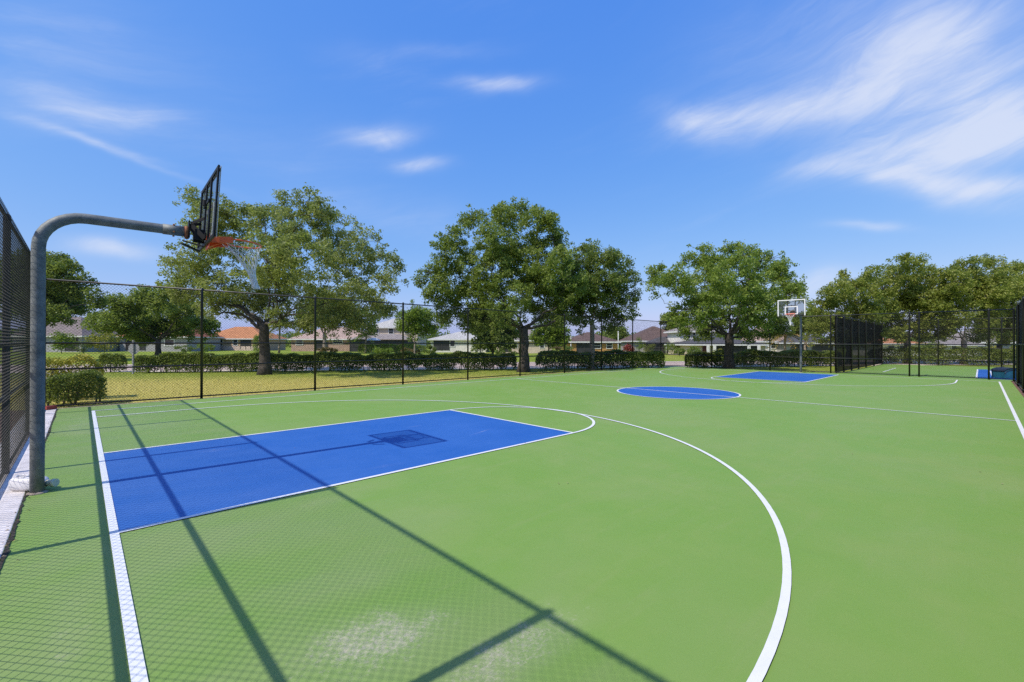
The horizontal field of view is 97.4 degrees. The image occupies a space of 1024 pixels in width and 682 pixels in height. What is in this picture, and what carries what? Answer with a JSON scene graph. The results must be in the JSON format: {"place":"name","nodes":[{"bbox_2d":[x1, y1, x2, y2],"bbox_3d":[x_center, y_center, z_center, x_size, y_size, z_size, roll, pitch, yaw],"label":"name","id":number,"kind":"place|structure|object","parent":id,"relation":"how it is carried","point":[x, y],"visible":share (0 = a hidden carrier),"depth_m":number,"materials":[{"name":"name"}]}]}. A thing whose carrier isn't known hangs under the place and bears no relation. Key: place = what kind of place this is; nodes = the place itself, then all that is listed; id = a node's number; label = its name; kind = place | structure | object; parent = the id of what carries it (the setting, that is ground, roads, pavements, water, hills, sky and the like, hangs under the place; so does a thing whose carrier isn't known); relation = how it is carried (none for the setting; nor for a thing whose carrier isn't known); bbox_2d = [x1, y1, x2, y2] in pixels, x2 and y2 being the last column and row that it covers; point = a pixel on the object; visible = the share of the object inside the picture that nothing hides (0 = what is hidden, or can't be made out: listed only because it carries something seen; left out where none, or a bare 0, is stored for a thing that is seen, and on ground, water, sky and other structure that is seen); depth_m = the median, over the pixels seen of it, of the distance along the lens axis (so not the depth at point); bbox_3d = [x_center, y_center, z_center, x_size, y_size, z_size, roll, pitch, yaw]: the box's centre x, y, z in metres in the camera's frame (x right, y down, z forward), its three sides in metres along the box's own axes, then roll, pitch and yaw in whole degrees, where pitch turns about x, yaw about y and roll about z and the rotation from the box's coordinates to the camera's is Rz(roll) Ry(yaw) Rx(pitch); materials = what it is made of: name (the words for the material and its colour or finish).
{"place":"outdoors","nodes":[
{"label":"outdoors","id":0,"kind":"place"},
{"bbox_2d":[0,368,624,410],"bbox_3d":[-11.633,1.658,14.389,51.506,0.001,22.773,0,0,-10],"label":"dry lawn","id":1,"kind":"structure","parent":0,"point":[222,387],"depth_m":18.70,"materials":[{"name":"yellow plant"}]},
{"bbox_2d":[23,353,105,397],"bbox_3d":[-12.562,0.998,12.646,1.692,1.289,1.148,0,0,-44],"label":"bush","id":2,"kind":"object","parent":1,"relation":"on","point":[73,360],"visible":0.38,"depth_m":12.62,"materials":[{"name":"green plant"}]},
{"bbox_2d":[46,369,107,405],"bbox_3d":[-11.332,1.178,11.631,1.370,0.926,1.363,0,0,-44],"label":"bush","id":3,"kind":"object","parent":1,"relation":"on","point":[73,381],"visible":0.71,"depth_m":11.40,"materials":[{"name":"green plant"}]},
{"bbox_2d":[98,353,127,371],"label":"hedge","id":4,"kind":"object","parent":1,"relation":"on","point":[113,357],"visible":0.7,"depth_m":24.08,"materials":[{"name":"green plant"}]},
{"bbox_2d":[128,340,138,373],"bbox_3d":[-19.323,0.832,22.931,0.554,1.740,0.094,0,0,0],"label":"road sign","id":5,"kind":"object","parent":1,"relation":"on","point":[132,347],"visible":0.62,"depth_m":22.97,"materials":[{"name":"metal"}]},
{"bbox_2d":[153,182,408,374],"bbox_3d":[-11.868,-3.322,23.124,13.105,10.309,8.492,0,0,30],"label":"oak tree","id":6,"kind":"object","parent":1,"relation":"on","point":[280,252],"visible":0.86,"depth_m":21.99,"materials":[{"name":"green plant"}]},
{"bbox_2d":[134,350,516,372],"bbox_3d":[-9.820,1.113,25.476,20.580,1.188,1.103,0,0,-10],"label":"hedge","id":7,"kind":"object","parent":1,"relation":"on","point":[323,355],"visible":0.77,"depth_m":25.09,"materials":[{"name":"green plant"}]},
{"bbox_2d":[57,366,656,408],"bbox_3d":[-0.574,1.687,20.615,29.700,0.001,0.448,0,0,-44],"label":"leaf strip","id":8,"kind":"object","parent":1,"relation":"on","point":[302,391],"visible":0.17,"depth_m":14.41,"materials":[{"name":"plant"}]},
{"bbox_2d":[411,197,596,371],"bbox_3d":[-0.459,-3.330,25.518,10.361,10.351,6.840,0,0,-4],"label":"oak tree","id":9,"kind":"object","parent":1,"relation":"on","point":[537,280],"visible":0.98,"depth_m":24.67,"materials":[{"name":"green plant"}]},
{"bbox_2d":[553,238,643,368],"bbox_3d":[5.120,-2.294,28.024,5.579,8.302,5.513,0,0,-44],"label":"oak tree","id":10,"kind":"object","parent":1,"relation":"on","point":[613,291],"visible":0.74,"depth_m":27.27,"materials":[{"name":"green plant"}]},
{"bbox_2d":[534,348,665,368],"bbox_3d":[5.598,1.101,28.131,8.547,1.294,1.229,0,0,-10],"label":"hedge","id":11,"kind":"object","parent":1,"relation":"on","point":[652,357],"visible":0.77,"depth_m":27.90,"materials":[{"name":"green plant"}]},
{"bbox_2d":[11,359,968,365],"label":"sidewalk","id":12,"kind":"structure","parent":0,"point":[478,362],"depth_m":36.80,"materials":[{"name":"grey concrete"}]},
{"bbox_2d":[0,360,1011,370],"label":"road","id":13,"kind":"structure","parent":0,"point":[666,363],"depth_m":32.02,"materials":[{"name":"grey asphalt"}]},
{"bbox_2d":[0,346,1021,385],"bbox_3d":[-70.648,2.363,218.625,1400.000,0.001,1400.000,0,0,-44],"label":"ground","id":14,"kind":"structure","parent":0,"point":[667,358],"depth_m":59.08,"materials":[{"name":"green plant"}]},
{"bbox_2d":[0,197,45,488],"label":"chain link fence","id":15,"kind":"object","parent":14,"relation":"on","point":[8,273],"visible":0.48,"depth_m":5.51,"materials":[{"name":"black metal"}]},
{"bbox_2d":[0,409,55,560],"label":"concrete strip","id":16,"kind":"object","parent":14,"relation":"on","point":[10,502],"depth_m":4.64,"materials":[{"name":"white concrete"}]},
{"bbox_2d":[45,405,56,409],"bbox_3d":[-10.755,1.550,10.475,0.100,0.078,0.200,0,0,12],"label":"brick","id":17,"kind":"object","parent":16,"relation":"on","point":[50,407],"visible":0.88,"depth_m":10.44,"materials":[{"name":"red brick"}]},
{"bbox_2d":[0,247,107,327],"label":"tree","id":18,"kind":"object","parent":14,"relation":"on","point":[59,266],"visible":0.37,"depth_m":37.27,"materials":[{"name":"green plant"}]},
{"bbox_2d":[46,330,79,353],"bbox_3d":[-62.015,0.096,62.234,3.065,3.295,2.894,0,0,-17],"label":"shrub","id":19,"kind":"object","parent":14,"relation":"on","point":[63,338],"visible":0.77,"depth_m":61.88,"materials":[{"name":"green plant"}]},
{"bbox_2d":[13,317,119,351],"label":"house","id":20,"kind":"structure","parent":14,"relation":"on","point":[75,330],"depth_m":72.87,"materials":[{"name":"grey paint"}]},
{"bbox_2d":[72,340,94,352],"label":"shrub","id":21,"kind":"object","parent":14,"relation":"on","point":[90,346],"visible":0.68,"depth_m":64.03,"materials":[{"name":"green plant"}]},
{"bbox_2d":[85,331,121,352],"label":"shrub","id":22,"kind":"object","parent":14,"relation":"on","point":[104,336],"visible":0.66,"depth_m":65.37,"materials":[{"name":"green plant"}]},
{"bbox_2d":[79,282,221,355],"bbox_3d":[-41.702,-2.394,51.812,13.052,8.552,10.645,0,0,32],"label":"tree","id":23,"kind":"object","parent":14,"relation":"on","point":[138,305],"visible":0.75,"depth_m":50.34,"materials":[{"name":"green plant"}]},
{"bbox_2d":[115,328,223,351],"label":"house","id":24,"kind":"structure","parent":14,"relation":"on","point":[169,347],"depth_m":78.00,"materials":[{"name":"grey paint"}]},
{"bbox_2d":[164,339,174,345],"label":"window","id":25,"kind":"structure","parent":24,"relation":"in","point":[170,340],"depth_m":77.96,"materials":[{"name":"grey glass"}]},
{"bbox_2d":[173,345,196,351],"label":"shrub","id":26,"kind":"object","parent":14,"relation":"on","point":[195,348],"visible":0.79,"depth_m":67.82,"materials":[{"name":"green plant"}]},
{"bbox_2d":[196,341,211,352],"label":"shrub","id":27,"kind":"object","parent":14,"relation":"on","point":[204,348],"visible":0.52,"depth_m":65.76,"materials":[{"name":"green plant"}]},
{"bbox_2d":[216,327,287,350],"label":"house","id":28,"kind":"structure","parent":14,"relation":"on","point":[244,336],"depth_m":89.15,"materials":[{"name":"beige paint"}]},
{"bbox_2d":[252,334,258,351],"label":"cypress","id":29,"kind":"object","parent":14,"relation":"on","point":[256,345],"visible":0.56,"depth_m":73.80,"materials":[{"name":"green plant"}]},
{"bbox_2d":[269,319,299,353],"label":"palm tree","id":30,"kind":"object","parent":14,"relation":"on","point":[271,330],"visible":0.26,"depth_m":65.89,"materials":[{"name":"green plant"}]},
{"bbox_2d":[287,327,364,350],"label":"house","id":31,"kind":"structure","parent":14,"relation":"on","point":[342,337],"depth_m":82.00,"materials":[{"name":"brick"}]},
{"bbox_2d":[318,347,337,351],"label":"shrub","id":32,"kind":"object","parent":14,"relation":"on","point":[330,349],"visible":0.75,"depth_m":59.73,"materials":[{"name":"green plant"}]},
{"bbox_2d":[293,288,392,351],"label":"tree","id":33,"kind":"object","parent":14,"relation":"on","point":[371,331],"visible":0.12,"depth_m":65.18,"materials":[{"name":"green plant"}]},
{"bbox_2d":[46,278,660,405],"bbox_3d":[-0.385,0.153,20.704,29.385,3.210,0.083,0,0,-44],"label":"chain link fence","id":34,"kind":"object","parent":14,"relation":"on","point":[201,364],"visible":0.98,"depth_m":14.50,"materials":[{"name":"black metal"}]},
{"bbox_2d":[351,331,377,353],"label":"palm tree","id":35,"kind":"object","parent":14,"relation":"on","point":[365,339],"visible":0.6,"depth_m":65.85,"materials":[{"name":"green plant"}]},
{"bbox_2d":[372,345,393,352],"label":"shrub","id":36,"kind":"object","parent":14,"relation":"on","point":[383,350],"visible":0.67,"depth_m":51.56,"materials":[{"name":"green plant"}]},
{"bbox_2d":[349,319,425,351],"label":"house","id":37,"kind":"structure","parent":14,"relation":"on","point":[385,332],"depth_m":81.33,"materials":[{"name":"beige paint"}]},
{"bbox_2d":[358,344,424,352],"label":"hedge","id":38,"kind":"object","parent":14,"relation":"on","point":[370,348],"visible":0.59,"depth_m":66.33,"materials":[{"name":"green plant"}]},
{"bbox_2d":[400,347,420,353],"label":"shrub","id":39,"kind":"object","parent":14,"relation":"on","point":[410,349],"visible":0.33,"depth_m":48.80,"materials":[{"name":"green plant"}]},
{"bbox_2d":[394,299,449,353],"bbox_3d":[-9.699,-1.180,47.275,4.967,6.180,5.829,0,0,-44],"label":"tree","id":40,"kind":"object","parent":14,"relation":"on","point":[419,322],"visible":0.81,"depth_m":46.68,"materials":[{"name":"green plant"}]},
{"bbox_2d":[422,345,436,353],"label":"shrub","id":41,"kind":"object","parent":14,"relation":"on","point":[427,347],"visible":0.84,"depth_m":53.69,"materials":[{"name":"green plant"}]},
{"bbox_2d":[427,331,486,351],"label":"house","id":42,"kind":"structure","parent":14,"relation":"on","point":[446,340],"depth_m":76.00,"materials":[{"name":"white paint"}]},
{"bbox_2d":[462,303,518,353],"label":"tree","id":43,"kind":"object","parent":14,"relation":"on","point":[483,346],"visible":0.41,"depth_m":51.10,"materials":[{"name":"green plant"}]},
{"bbox_2d":[495,348,518,354],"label":"shrub","id":44,"kind":"object","parent":14,"relation":"on","point":[502,350],"visible":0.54,"depth_m":49.56,"materials":[{"name":"green plant"}]},
{"bbox_2d":[0,326,1015,347],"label":"woods","id":45,"kind":"object","parent":14,"relation":"on","point":[427,341],"visible":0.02,"depth_m":132.96,"materials":[{"name":"green plant"}]},
{"bbox_2d":[0,366,1023,681],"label":"basketball court","id":46,"kind":"object","parent":14,"relation":"on","point":[608,550],"visible":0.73,"depth_m":3.45,"materials":[{"name":"green paint"}]},
{"bbox_2d":[0,409,56,568],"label":"soil joint","id":47,"kind":"object","parent":46,"relation":"on","point":[6,551],"visible":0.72,"depth_m":3.70,"materials":[{"name":"brown soil"}]},
{"bbox_2d":[8,474,59,490],"bbox_3d":[-5.077,1.505,4.786,0.432,0.159,0.144,0,0,-3],"label":"plastic jug","id":48,"kind":"object","parent":46,"relation":"on","point":[19,482],"visible":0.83,"depth_m":4.72,"materials":[{"name":"white plastic"}]},
{"bbox_2d":[26,165,261,495],"bbox_3d":[-4.239,-0.148,5.488,2.043,3.778,1.188,0,0,-19],"label":"basketball hoop","id":49,"kind":"object","parent":46,"relation":"on","point":[45,230],"visible":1,"depth_m":4.71,"materials":[{"name":"metal"}]},
{"bbox_2d":[104,410,570,530],"bbox_3d":[-2.351,1.597,7.108,5.987,0.001,3.660,0,0,-44],"label":"blue key","id":50,"kind":"object","parent":46,"relation":"on","point":[151,485],"visible":1,"depth_m":6.07,"materials":[{"name":"paint"}]},
{"bbox_2d":[104,410,572,532],"bbox_3d":[-2.342,1.593,7.117,6.014,0.001,3.712,0,0,-44],"label":"key line","id":51,"kind":"object","parent":50,"relation":"on","point":[328,485],"visible":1,"depth_m":5.51,"materials":[{"name":"white paint"}]},
{"bbox_2d":[100,400,790,681],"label":"three point line","id":52,"kind":"object","parent":46,"relation":"on","point":[759,671],"visible":1,"depth_m":2.84,"materials":[{"name":"white paint"}]},
{"bbox_2d":[450,407,594,432],"bbox_3d":[0.481,1.607,9.820,1.857,0.001,3.712,0,0,-44],"label":"free throw arc","id":53,"kind":"object","parent":46,"relation":"on","point":[593,423],"visible":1,"depth_m":9.26,"materials":[{"name":"white paint"}]},
{"bbox_2d":[92,367,1023,681],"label":"court boundary line","id":54,"kind":"object","parent":46,"relation":"on","point":[138,671],"visible":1,"depth_m":3.04,"materials":[{"name":"white paint"}]},
{"bbox_2d":[618,387,738,398],"bbox_3d":[5.258,1.639,14.395,3.660,0.001,3.660,0,0,-44],"label":"blue circle","id":55,"kind":"object","parent":46,"relation":"on","point":[664,392],"visible":0.99,"depth_m":14.28,"materials":[{"name":"paint"}]},
{"bbox_2d":[617,386,740,398],"bbox_3d":[5.258,1.634,14.395,3.712,0.001,3.712,0,0,-44],"label":"circle line","id":56,"kind":"object","parent":55,"relation":"on","point":[674,398],"visible":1,"depth_m":14.58,"materials":[{"name":"white paint"}]},
{"bbox_2d":[526,379,1015,420],"bbox_3d":[5.256,1.635,14.396,0.052,0.001,14.489,0,0,-44],"label":"halfway line","id":57,"kind":"object","parent":46,"relation":"on","point":[799,402],"visible":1,"depth_m":11.72,"materials":[{"name":"white paint"}]},
{"bbox_2d":[718,371,834,381],"bbox_3d":[12.866,1.681,21.681,5.987,0.001,3.660,0,0,-44],"label":"blue key","id":58,"kind":"object","parent":46,"relation":"on","point":[798,377],"visible":1,"depth_m":21.28,"materials":[{"name":"paint"}]},
{"bbox_2d":[778,299,805,372],"bbox_3d":[14.870,-0.144,23.362,2.257,3.978,1.206,0,0,-25],"label":"basketball hoop","id":59,"kind":"object","parent":46,"relation":"on","point":[791,314],"visible":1,"depth_m":23.29,"materials":[{"name":"metal"}]},
{"bbox_2d":[660,368,957,385],"bbox_3d":[12.217,1.671,21.060,7.787,0.001,12.132,0,0,-44],"label":"three point line","id":60,"kind":"object","parent":46,"relation":"on","point":[808,384],"visible":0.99,"depth_m":18.09,"materials":[{"name":"white paint"}]},
{"bbox_2d":[497,329,551,352],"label":"house","id":61,"kind":"structure","parent":14,"relation":"on","point":[534,350],"depth_m":70.00,"materials":[{"name":"beige paint"}]},
{"bbox_2d":[528,323,571,354],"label":"tree","id":62,"kind":"object","parent":14,"relation":"on","point":[533,336],"visible":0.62,"depth_m":49.75,"materials":[{"name":"green plant"}]},
{"bbox_2d":[561,345,573,353],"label":"shrub","id":63,"kind":"object","parent":14,"relation":"on","point":[566,347],"visible":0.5,"depth_m":55.60,"materials":[{"name":"green plant"}]},
{"bbox_2d":[562,332,620,352],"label":"house","id":64,"kind":"structure","parent":14,"relation":"on","point":[579,348],"depth_m":67.96,"materials":[{"name":"grey paint"}]},
{"bbox_2d":[606,344,612,348],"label":"window","id":65,"kind":"structure","parent":64,"relation":"in","point":[607,346],"depth_m":67.93,"materials":[{"name":"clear glass"}]},
{"bbox_2d":[599,326,629,344],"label":"tree","id":66,"kind":"object","parent":14,"relation":"on","point":[621,331],"visible":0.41,"depth_m":81.47,"materials":[{"name":"green plant"}]},
{"bbox_2d":[623,342,634,355],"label":"shrub","id":67,"kind":"object","parent":14,"relation":"on","point":[628,347],"visible":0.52,"depth_m":49.69,"materials":[{"name":"red plant"}]},
{"bbox_2d":[636,337,644,349],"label":"shrub","id":68,"kind":"object","parent":14,"relation":"on","point":[640,345],"visible":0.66,"depth_m":65.61,"materials":[{"name":"green plant"}]},
{"bbox_2d":[619,326,669,353],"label":"house","id":69,"kind":"structure","parent":14,"relation":"on","point":[664,339],"depth_m":72.53,"materials":[{"name":"brown paint"}]},
{"bbox_2d":[643,344,654,352],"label":"shrub","id":70,"kind":"object","parent":14,"relation":"on","point":[648,347],"visible":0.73,"depth_m":61.92,"materials":[{"name":"green plant"}]},
{"bbox_2d":[663,342,678,351],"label":"shrub","id":71,"kind":"object","parent":14,"relation":"on","point":[669,346],"visible":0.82,"depth_m":61.73,"materials":[{"name":"green plant"}]},
{"bbox_2d":[659,313,686,330],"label":"tree","id":72,"kind":"object","parent":14,"relation":"on","point":[667,328],"visible":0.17,"depth_m":75.20,"materials":[{"name":"green plant"}]},
{"bbox_2d":[673,348,685,355],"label":"shrub","id":73,"kind":"object","parent":14,"relation":"on","point":[682,350],"visible":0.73,"depth_m":55.69,"materials":[{"name":"green plant"}]},
{"bbox_2d":[665,325,716,342],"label":"house","id":74,"kind":"structure","parent":14,"relation":"on","point":[670,338],"depth_m":65.14,"materials":[{"name":"white paint"}]},
{"bbox_2d":[686,346,700,352],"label":"shrub","id":75,"kind":"object","parent":14,"relation":"on","point":[691,349],"visible":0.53,"depth_m":49.73,"materials":[{"name":"green plant"}]},
{"bbox_2d":[664,337,768,353],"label":"house","id":76,"kind":"structure","parent":14,"relation":"on","point":[708,347],"depth_m":56.96,"materials":[{"name":"beige paint"}]},
{"bbox_2d":[742,328,783,351],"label":"house","id":77,"kind":"structure","parent":14,"relation":"on","point":[772,346],"depth_m":59.96,"materials":[{"name":"white paint"}]},
{"bbox_2d":[773,335,834,355],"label":"house","id":78,"kind":"structure","parent":14,"relation":"on","point":[807,348],"depth_m":57.96,"materials":[{"name":"grey paint"}]},
{"bbox_2d":[791,303,828,355],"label":"tree","id":79,"kind":"object","parent":14,"relation":"on","point":[795,321],"visible":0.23,"depth_m":44.56,"materials":[{"name":"green plant"}]},
{"bbox_2d":[661,309,1012,379],"bbox_3d":[15.804,0.199,25.004,0.083,3.210,16.173,0,0,-44],"label":"chain link fence","id":80,"kind":"object","parent":14,"relation":"on","point":[901,359],"visible":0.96,"depth_m":22.49,"materials":[{"name":"black metal"}]},
{"bbox_2d":[835,314,882,372],"bbox_3d":[22.869,0.228,29.269,16.080,3.210,0.107,0,0,-44],"label":"chain link fence","id":81,"kind":"object","parent":14,"relation":"on","point":[855,340],"visible":0.72,"depth_m":27.94,"materials":[{"name":"black metal"}]},
{"bbox_2d":[883,338,917,355],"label":"house","id":82,"kind":"structure","parent":14,"relation":"on","point":[889,342],"depth_m":58.00,"materials":[{"name":"white paint"}]},
{"bbox_2d":[861,252,961,363],"bbox_3d":[31.781,-2.510,36.205,7.885,8.890,6.315,0,0,-44],"label":"oak tree","id":83,"kind":"object","parent":14,"relation":"on","point":[912,290],"visible":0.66,"depth_m":35.57,"materials":[{"name":"green plant"}]},
{"bbox_2d":[916,342,935,357],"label":"shrub","id":84,"kind":"object","parent":14,"relation":"on","point":[925,346],"visible":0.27,"depth_m":49.70,"materials":[{"name":"green plant"}]},
{"bbox_2d":[921,342,946,357],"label":"shrub","id":85,"kind":"object","parent":14,"relation":"on","point":[941,346],"visible":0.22,"depth_m":49.46,"materials":[{"name":"green plant"}]},
{"bbox_2d":[883,346,1015,364],"bbox_3d":[35.574,1.101,34.488,13.803,1.460,1.268,0,0,19],"label":"hedge","id":86,"kind":"object","parent":14,"relation":"on","point":[900,350],"visible":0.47,"depth_m":34.77,"materials":[{"name":"green plant"}]},
{"bbox_2d":[883,317,1015,366],"bbox_3d":[33.734,0.129,29.555,0.089,3.450,14.503,0,0,-44],"label":"chain link fence","id":87,"kind":"object","parent":14,"relation":"on","point":[938,338],"visible":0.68,"depth_m":32.23,"materials":[{"name":"black metal"}]},
{"bbox_2d":[926,339,984,355],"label":"house","id":88,"kind":"structure","parent":14,"relation":"on","point":[956,342],"depth_m":58.00,"materials":[{"name":"white paint"}]},
{"bbox_2d":[921,254,1022,363],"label":"oak tree","id":89,"kind":"object","parent":14,"relation":"on","point":[968,279],"visible":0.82,"depth_m":34.53,"materials":[{"name":"green plant"}]},
{"bbox_2d":[948,328,1015,354],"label":"house","id":90,"kind":"structure","parent":14,"relation":"on","point":[958,335],"depth_m":60.01,"materials":[{"name":"grey"}]},
{"bbox_2d":[967,253,1023,362],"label":"oak tree","id":91,"kind":"object","parent":14,"relation":"on","point":[1014,275],"visible":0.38,"depth_m":36.54,"materials":[{"name":"green plant"}]},
{"bbox_2d":[1011,381,1023,396],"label":"brick edge","id":92,"kind":"object","parent":14,"relation":"on","point":[1019,388],"visible":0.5,"depth_m":16.48,"materials":[{"name":"red brick"}]},
{"bbox_2d":[1013,297,1023,392],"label":"chain link fence","id":93,"kind":"object","parent":14,"relation":"on","point":[1019,307],"visible":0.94,"depth_m":16.94,"materials":[{"name":"black metal"}]},
{"bbox_2d":[11,363,1012,372],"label":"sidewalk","id":94,"kind":"structure","parent":0,"point":[547,367],"depth_m":29.34,"materials":[{"name":"grey concrete"}]},
{"bbox_2d":[0,0,1023,338],"label":"sky","id":95,"kind":"structure","parent":0,"point":[833,136],"materials":[{"name":"blue"}]},
{"bbox_2d":[699,364,876,372],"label":"dry lawn","id":96,"kind":"structure","parent":0,"point":[810,369],"depth_m":28.91,"materials":[{"name":"yellow plant"}]},
{"bbox_2d":[684,349,734,366],"bbox_3d":[13.201,1.149,30.068,3.761,1.222,1.121,0,0,-16],"label":"hedge","id":97,"kind":"object","parent":96,"relation":"on","point":[688,360],"visible":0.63,"depth_m":29.66,"materials":[{"name":"green plant"}]},
{"bbox_2d":[633,239,813,368],"bbox_3d":[13.668,-2.483,28.833,12.337,8.749,8.300,0,0,-44],"label":"oak tree","id":98,"kind":"object","parent":96,"relation":"on","point":[750,298],"visible":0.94,"depth_m":26.70,"materials":[{"name":"green plant"}]},
{"bbox_2d":[735,348,834,366],"bbox_3d":[19.428,1.149,31.460,8.328,1.295,1.189,0,0,-10],"label":"hedge","id":99,"kind":"object","parent":96,"relation":"on","point":[780,356],"visible":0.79,"depth_m":31.06,"materials":[{"name":"green plant"}]},
{"bbox_2d":[798,264,893,347],"bbox_3d":[25.791,-1.963,34.637,7.050,7.796,4.222,0,0,-17],"label":"oak tree","id":100,"kind":"object","parent":96,"relation":"on","point":[849,290],"visible":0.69,"depth_m":33.83,"materials":[{"name":"green plant"}]},
{"bbox_2d":[767,332,808,356],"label":"house","id":101,"kind":"structure","parent":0,"point":[785,339],"depth_m":45.72,"materials":[{"name":"white"}]},
{"bbox_2d":[844,364,1016,380],"bbox_3d":[27.511,1.734,24.283,15.660,0.001,13.500,0,0,-44],"label":"court","id":102,"kind":"object","parent":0,"point":[931,370],"visible":0.67,"depth_m":26.39,"materials":[{"name":"green paint"}]},
{"bbox_2d":[978,369,1015,379],"bbox_3d":[27.063,1.720,21.902,10.400,0.001,6.080,0,0,-44],"label":"blue court","id":103,"kind":"object","parent":102,"relation":"on","point":[984,374],"visible":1,"depth_m":23.06,"materials":[{"name":"paint"}]},
{"bbox_2d":[991,367,1015,377],"bbox_3d":[22.920,1.459,20.798,0.924,0.481,0.614,0,0,0],"label":"storage bin","id":104,"kind":"object","parent":103,"relation":"on","point":[1005,374],"visible":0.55,"depth_m":20.61,"materials":[{"name":"teal plastic"}]}
]}

